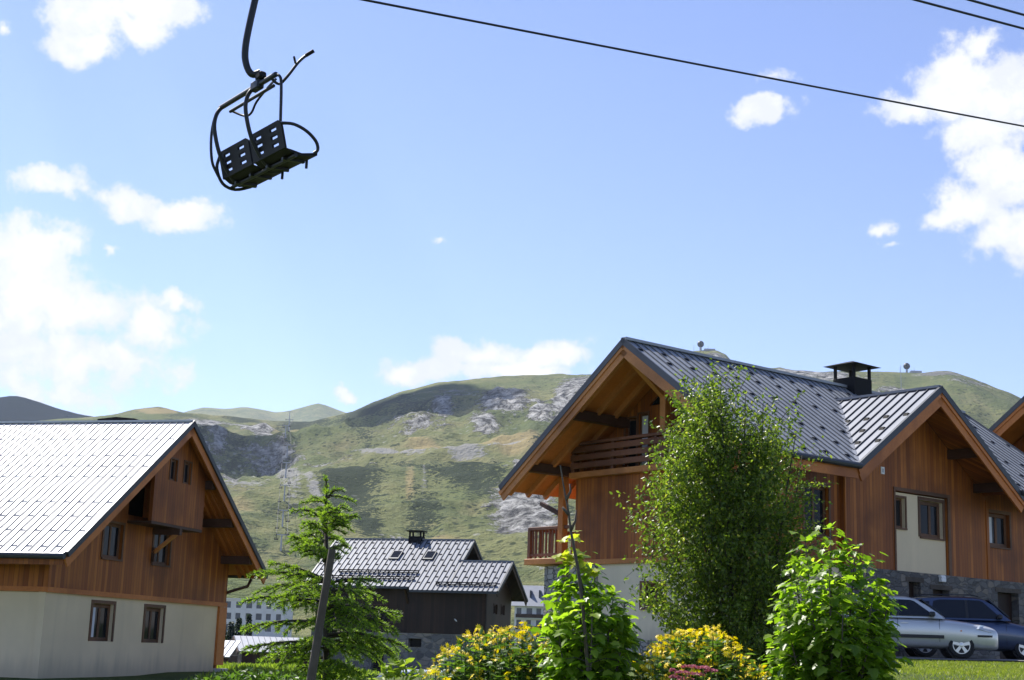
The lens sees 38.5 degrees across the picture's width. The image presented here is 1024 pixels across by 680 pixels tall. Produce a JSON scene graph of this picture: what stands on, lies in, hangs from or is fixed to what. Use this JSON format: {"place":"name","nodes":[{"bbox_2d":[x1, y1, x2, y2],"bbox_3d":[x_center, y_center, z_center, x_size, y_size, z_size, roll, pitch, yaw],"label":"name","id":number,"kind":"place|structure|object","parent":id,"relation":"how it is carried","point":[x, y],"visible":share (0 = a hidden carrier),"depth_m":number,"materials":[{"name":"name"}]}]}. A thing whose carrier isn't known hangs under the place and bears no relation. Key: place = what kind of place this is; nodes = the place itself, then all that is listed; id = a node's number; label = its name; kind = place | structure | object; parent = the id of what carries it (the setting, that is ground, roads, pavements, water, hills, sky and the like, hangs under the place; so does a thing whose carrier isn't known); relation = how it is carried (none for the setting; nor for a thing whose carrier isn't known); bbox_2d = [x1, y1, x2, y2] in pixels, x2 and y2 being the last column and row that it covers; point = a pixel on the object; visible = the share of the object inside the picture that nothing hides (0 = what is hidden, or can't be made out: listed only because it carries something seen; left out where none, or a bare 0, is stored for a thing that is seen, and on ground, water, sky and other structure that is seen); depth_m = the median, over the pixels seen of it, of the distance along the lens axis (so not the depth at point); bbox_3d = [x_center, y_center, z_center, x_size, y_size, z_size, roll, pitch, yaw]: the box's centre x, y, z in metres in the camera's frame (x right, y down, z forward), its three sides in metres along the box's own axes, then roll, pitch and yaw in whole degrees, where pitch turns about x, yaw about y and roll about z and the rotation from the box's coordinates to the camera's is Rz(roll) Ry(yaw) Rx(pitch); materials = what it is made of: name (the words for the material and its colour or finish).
{"place":"outdoors","nodes":[
{"label":"outdoors","id":0,"kind":"place"},
{"bbox_2d":[0,396,92,420],"bbox_3d":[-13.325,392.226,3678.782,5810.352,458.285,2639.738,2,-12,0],"label":"dark mountain","id":1,"kind":"structure","parent":0,"point":[15,408],"depth_m":3726.12,"materials":[{"name":"grey stone"}]},
{"bbox_2d":[184,403,345,421],"bbox_3d":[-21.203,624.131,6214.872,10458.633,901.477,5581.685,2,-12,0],"label":"mountain","id":2,"kind":"structure","parent":0,"point":[313,412],"depth_m":6857.21,"materials":[{"name":"green plant"}]},
{"bbox_2d":[175,661,381,679],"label":"meadow grass","id":3,"kind":"structure","parent":0,"point":[265,667],"depth_m":44.54,"materials":[{"name":"green plant"}]},
{"bbox_2d":[0,655,1023,679],"bbox_3d":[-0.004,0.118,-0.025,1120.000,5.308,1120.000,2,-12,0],"label":"ground","id":4,"kind":"structure","parent":0,"point":[171,676],"depth_m":36.25,"materials":[{"name":"green plant"}]},
{"bbox_2d":[0,417,267,678],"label":"chalet","id":5,"kind":"object","parent":4,"relation":"on","point":[127,547],"visible":1,"depth_m":41.36,"materials":[{"name":"wood"}]},
{"bbox_2d":[88,600,116,641],"bbox_3d":[-11.262,7.668,40.001,0.204,1.095,1.280,-1,-12,15],"label":"window","id":6,"kind":"structure","parent":5,"relation":"in","point":[99,613],"depth_m":40.10,"materials":[{"name":"brown wood"}]},
{"bbox_2d":[100,521,125,561],"bbox_3d":[-11.094,5.555,40.551,0.189,1.080,1.158,-1,-12,15],"label":"window","id":7,"kind":"structure","parent":5,"relation":"in","point":[111,533],"depth_m":40.67,"materials":[{"name":"brown wood"}]},
{"bbox_2d":[141,604,165,642],"bbox_3d":[-10.524,8.271,42.723,0.204,1.095,1.269,-1,-12,15],"label":"window","id":8,"kind":"structure","parent":5,"relation":"in","point":[151,617],"depth_m":42.83,"materials":[{"name":"brown wood"}]},
{"bbox_2d":[151,528,171,567],"bbox_3d":[-10.371,6.046,43.223,0.189,1.253,1.158,-1,-12,15],"label":"window","id":9,"kind":"structure","parent":5,"relation":"in","point":[161,556],"depth_m":43.35,"materials":[{"name":"brown wood"}]},
{"bbox_2d":[169,457,178,481],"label":"window","id":10,"kind":"structure","parent":5,"relation":"in","point":[172,462],"depth_m":42.54,"materials":[{"name":"brown wood"}]},
{"bbox_2d":[182,460,192,484],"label":"window","id":11,"kind":"structure","parent":5,"relation":"in","point":[186,465],"depth_m":43.35,"materials":[{"name":"brown wood"}]},
{"bbox_2d":[225,621,235,639],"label":"conifer tree","id":12,"kind":"object","parent":4,"relation":"on","point":[231,633],"visible":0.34,"depth_m":208.81,"materials":[{"name":"green plant"}]},
{"bbox_2d":[223,640,240,662],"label":"lean to","id":13,"kind":"object","parent":4,"relation":"on","point":[230,646],"visible":0.16,"depth_m":78.35,"materials":[{"name":"metal"}]},
{"bbox_2d":[235,618,242,635],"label":"conifer tree","id":14,"kind":"object","parent":4,"relation":"on","point":[237,625],"visible":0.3,"depth_m":213.84,"materials":[{"name":"green plant"}]},
{"bbox_2d":[243,614,251,635],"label":"conifer tree","id":15,"kind":"object","parent":4,"relation":"on","point":[248,619],"visible":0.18,"depth_m":222.49,"materials":[{"name":"green plant"}]},
{"bbox_2d":[193,666,306,679],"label":"wild shrub","id":16,"kind":"object","parent":4,"relation":"on","point":[263,675],"visible":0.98,"depth_m":9.23,"materials":[{"name":"green plant"}]},
{"bbox_2d":[226,598,292,636],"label":"apartment block","id":17,"kind":"structure","parent":4,"relation":"on","point":[262,612],"depth_m":392.52,"materials":[{"name":"white paint"}]},
{"bbox_2d":[226,601,230,607],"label":"window","id":18,"kind":"structure","parent":17,"relation":"in","point":[228,602],"depth_m":393.44,"materials":[{"name":"grey glass"}]},
{"bbox_2d":[256,614,261,619],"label":"window","id":19,"kind":"structure","parent":17,"relation":"in","point":[258,616],"depth_m":392.44,"materials":[{"name":"grey glass"}]},
{"bbox_2d":[266,614,270,619],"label":"window","id":20,"kind":"structure","parent":17,"relation":"in","point":[268,616],"depth_m":392.24,"materials":[{"name":"grey glass"}]},
{"bbox_2d":[276,614,280,620],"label":"window","id":21,"kind":"structure","parent":17,"relation":"in","point":[278,616],"depth_m":392.15,"materials":[{"name":"grey glass"}]},
{"bbox_2d":[231,635,307,663],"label":"garage shed","id":22,"kind":"structure","parent":4,"relation":"on","point":[242,658],"depth_m":82.45,"materials":[{"name":"metal"}]},
{"bbox_2d":[306,548,335,679],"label":"tree stake","id":23,"kind":"object","parent":4,"relation":"on","point":[316,645],"visible":1,"depth_m":8.43,"materials":[{"name":"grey wood"}]},
{"bbox_2d":[236,474,411,679],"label":"spruce tree","id":24,"kind":"object","parent":4,"relation":"on","point":[353,641],"visible":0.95,"depth_m":8.98,"materials":[{"name":"green plant"}]},
{"bbox_2d":[295,662,377,679],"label":"wild shrub","id":25,"kind":"object","parent":4,"relation":"on","point":[343,673],"visible":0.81,"depth_m":8.73,"materials":[{"name":"green plant"}]},
{"bbox_2d":[368,658,424,679],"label":"wild shrub","id":26,"kind":"object","parent":4,"relation":"on","point":[395,673],"visible":0.98,"depth_m":9.74,"materials":[{"name":"green plant"}]},
{"bbox_2d":[377,669,450,676],"bbox_3d":[-1.831,9.591,39.131,4.192,1.500,1.891,-1,-12,14],"label":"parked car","id":27,"kind":"object","parent":4,"relation":"on","point":[409,671],"visible":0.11,"depth_m":38.89,"materials":[{"name":"paint"}]},
{"bbox_2d":[306,530,527,672],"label":"farmhouse","id":28,"kind":"object","parent":4,"relation":"on","point":[438,592],"visible":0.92,"depth_m":97.48,"materials":[{"name":"grey metal"}]},
{"bbox_2d":[373,653,383,672],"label":"cellar door","id":29,"kind":"structure","parent":28,"relation":"in","point":[376,665],"depth_m":97.04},
{"bbox_2d":[381,606,386,621],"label":"window","id":30,"kind":"structure","parent":28,"relation":"in","point":[384,617],"depth_m":97.61,"materials":[{"name":"black glass"}]},
{"bbox_2d":[410,638,421,646],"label":"cellar window","id":31,"kind":"structure","parent":28,"relation":"in","point":[414,642],"depth_m":96.52,"materials":[{"name":"black glass"}]},
{"bbox_2d":[493,603,497,613],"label":"window","id":32,"kind":"structure","parent":28,"relation":"in","point":[494,607],"depth_m":97.30,"materials":[{"name":"brown glass"}]},
{"bbox_2d":[501,604,504,614],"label":"window","id":33,"kind":"structure","parent":28,"relation":"in","point":[501,604],"depth_m":98.72,"materials":[{"name":"brown glass"}]},
{"bbox_2d":[421,668,449,679],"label":"flower bush","id":34,"kind":"object","parent":4,"relation":"on","point":[434,670],"visible":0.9,"depth_m":11.63,"materials":[{"name":"yellow plant"}]},
{"bbox_2d":[415,621,551,679],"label":"flower bush","id":35,"kind":"object","parent":4,"relation":"on","point":[461,669],"visible":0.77,"depth_m":12.95,"materials":[{"name":"yellow plant"}]},
{"bbox_2d":[511,585,543,653],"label":"apartment block","id":36,"kind":"structure","parent":4,"relation":"on","point":[531,613],"depth_m":353.67,"materials":[{"name":"white paint"}]},
{"bbox_2d":[527,608,531,613],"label":"window","id":37,"kind":"structure","parent":36,"relation":"in","point":[529,610],"depth_m":353.93,"materials":[{"name":"grey glass"}]},
{"bbox_2d":[560,465,589,679],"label":"dead sapling","id":38,"kind":"object","parent":4,"relation":"on","point":[567,512],"visible":1,"depth_m":12.06,"materials":[{"name":"brown wood"}]},
{"bbox_2d":[531,530,644,679],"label":"sycamore tree","id":39,"kind":"object","parent":4,"relation":"on","point":[606,659],"visible":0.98,"depth_m":12.12,"materials":[{"name":"green plant"}]},
{"bbox_2d":[669,664,717,679],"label":"stonecrop","id":40,"kind":"object","parent":4,"relation":"on","point":[702,677],"visible":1,"depth_m":11.52,"materials":[{"name":"pink plant"}]},
{"bbox_2d":[632,623,773,679],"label":"flower bush","id":41,"kind":"object","parent":4,"relation":"on","point":[710,649],"visible":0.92,"depth_m":12.08,"materials":[{"name":"yellow plant"}]},
{"bbox_2d":[609,358,837,679],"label":"birch tree","id":42,"kind":"object","parent":4,"relation":"on","point":[732,579],"visible":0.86,"depth_m":16.13,"materials":[{"name":"green plant"}]},
{"bbox_2d":[498,337,1023,658],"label":"chalet","id":43,"kind":"object","parent":4,"relation":"on","point":[925,494],"visible":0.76,"depth_m":42.23,"materials":[{"name":"wood"}]},
{"bbox_2d":[623,416,636,466],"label":"window","id":44,"kind":"structure","parent":43,"relation":"in","point":[632,430],"depth_m":42.95,"materials":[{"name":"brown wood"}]},
{"bbox_2d":[636,411,649,465],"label":"window","id":45,"kind":"structure","parent":43,"relation":"in","point":[645,428],"depth_m":42.57,"materials":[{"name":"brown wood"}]},
{"bbox_2d":[639,581,666,609],"bbox_3d":[3.957,7.073,40.550,0.241,0.793,1.037,12,-15,-38],"label":"window","id":46,"kind":"structure","parent":43,"relation":"in","point":[640,586],"depth_m":40.73,"materials":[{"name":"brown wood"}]},
{"bbox_2d":[802,480,830,538],"bbox_3d":[8.167,4.592,39.548,1.169,1.475,0.241,12,-15,-38],"label":"window","id":47,"kind":"structure","parent":43,"relation":"in","point":[820,507],"depth_m":39.72,"materials":[{"name":"brown wood"}]},
{"bbox_2d":[896,495,907,529],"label":"window","id":48,"kind":"structure","parent":43,"relation":"in","point":[898,501],"depth_m":41.81,"materials":[{"name":"brown wood"}]},
{"bbox_2d":[906,576,923,596],"bbox_3d":[11.283,7.447,41.395,0.840,1.465,0.308,12,-15,-38],"label":"cellar door","id":49,"kind":"structure","parent":43,"relation":"in","point":[912,579],"depth_m":41.60,"materials":[{"name":"grey wood"}]},
{"bbox_2d":[917,496,945,540],"bbox_3d":[12.146,5.209,42.622,1.299,1.204,0.241,12,-15,-38],"label":"window","id":50,"kind":"structure","parent":43,"relation":"in","point":[928,512],"depth_m":42.70,"materials":[{"name":"brown wood"}]},
{"bbox_2d":[930,584,952,595],"bbox_3d":[12.252,7.806,42.148,1.086,1.476,0.308,12,-15,-38],"label":"cellar door","id":51,"kind":"structure","parent":43,"relation":"in","point":[939,587],"depth_m":42.29,"materials":[{"name":"grey wood"}]},
{"bbox_2d":[989,509,1011,549],"bbox_3d":[14.811,5.795,44.737,1.322,1.159,0.241,12,-15,-38],"label":"window","id":52,"kind":"structure","parent":43,"relation":"in","point":[997,523],"depth_m":44.87,"materials":[{"name":"brown wood"}]},
{"bbox_2d":[995,587,1020,658],"bbox_3d":[14.891,8.602,44.206,1.389,2.182,0.308,12,-15,-38],"label":"cellar door","id":53,"kind":"structure","parent":43,"relation":"in","point":[1004,599],"depth_m":44.52,"materials":[{"name":"grey wood"}]},
{"bbox_2d":[757,522,914,679],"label":"sycamore tree","id":54,"kind":"object","parent":4,"relation":"on","point":[857,643],"visible":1,"depth_m":12.49,"materials":[{"name":"green plant"}]},
{"bbox_2d":[896,656,1023,660],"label":"car park","id":55,"kind":"structure","parent":4,"relation":"on","point":[913,657],"depth_m":35.01,"materials":[{"name":"grey asphalt"}]},
{"bbox_2d":[818,595,997,658],"bbox_3d":[9.695,7.070,36.065,4.192,1.500,1.891,0,-12,9],"label":"parked car","id":56,"kind":"object","parent":55,"relation":"on","point":[922,623],"visible":0.63,"depth_m":35.19,"materials":[{"name":"silver metal"}]},
{"bbox_2d":[904,594,1023,659],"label":"parked car","id":57,"kind":"object","parent":55,"relation":"on","point":[978,611],"visible":0.38,"depth_m":38.53,"materials":[{"name":"blue metal"}]},
{"bbox_2d":[989,396,1023,452],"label":"chalet","id":58,"kind":"object","parent":4,"relation":"on","point":[1008,426],"visible":0.02,"depth_m":53.95,"materials":[{"name":"wood"}]},
{"bbox_2d":[0,0,1023,416],"label":"sky","id":59,"kind":"structure","parent":0,"point":[475,200],"materials":[{"name":"blue"}]},
{"bbox_2d":[43,350,1020,638],"bbox_3d":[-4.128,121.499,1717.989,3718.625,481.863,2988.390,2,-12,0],"label":"mountain","id":60,"kind":"structure","parent":0,"point":[437,460],"depth_m":1438.20,"materials":[{"name":"green plant"}]},
{"bbox_2d":[276,534,287,550],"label":"lift pylon","id":61,"kind":"object","parent":60,"relation":"on","point":[281,541],"visible":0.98,"depth_m":833.60,"materials":[{"name":"metal"}]},
{"bbox_2d":[278,510,288,526],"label":"lift pylon","id":62,"kind":"object","parent":60,"relation":"on","point":[283,515],"visible":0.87,"depth_m":904.06,"materials":[{"name":"metal"}]},
{"bbox_2d":[282,462,290,477],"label":"lift pylon","id":63,"kind":"object","parent":60,"relation":"on","point":[286,468],"visible":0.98,"depth_m":1151.85,"materials":[{"name":"metal"}]},
{"bbox_2d":[697,341,714,350],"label":"radar station","id":64,"kind":"object","parent":60,"relation":"on","point":[700,344],"visible":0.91,"depth_m":2327.88,"materials":[{"name":"paint"}]},
{"bbox_2d":[903,363,921,372],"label":"radar station","id":65,"kind":"object","parent":60,"relation":"on","point":[906,366],"visible":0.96,"depth_m":2258.54,"materials":[{"name":"paint"}]},
{"bbox_2d":[361,0,1023,126],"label":"haul rope","id":66,"kind":"object","parent":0,"point":[527,31],"visible":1,"depth_m":23.33,"materials":[{"name":"metal"}]},
{"bbox_2d":[210,0,319,190],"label":"chairlift chair","id":67,"kind":"object","parent":66,"relation":"hanging from","point":[272,161],"visible":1,"depth_m":18.77,"materials":[{"name":"paint"}]},
{"bbox_2d":[888,658,1023,679],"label":"lawn grass","id":68,"kind":"structure","parent":0,"point":[974,668],"depth_m":23.70,"materials":[{"name":"green plant"}]},
{"bbox_2d":[913,0,1023,29],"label":"haul rope","id":69,"kind":"object","parent":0,"point":[967,13],"visible":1,"depth_m":17.74,"materials":[{"name":"metal"}]},
{"bbox_2d":[967,0,1023,15],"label":"communication cable","id":70,"kind":"object","parent":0,"point":[997,7],"visible":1,"depth_m":17.20,"materials":[{"name":"metal"}]}
]}

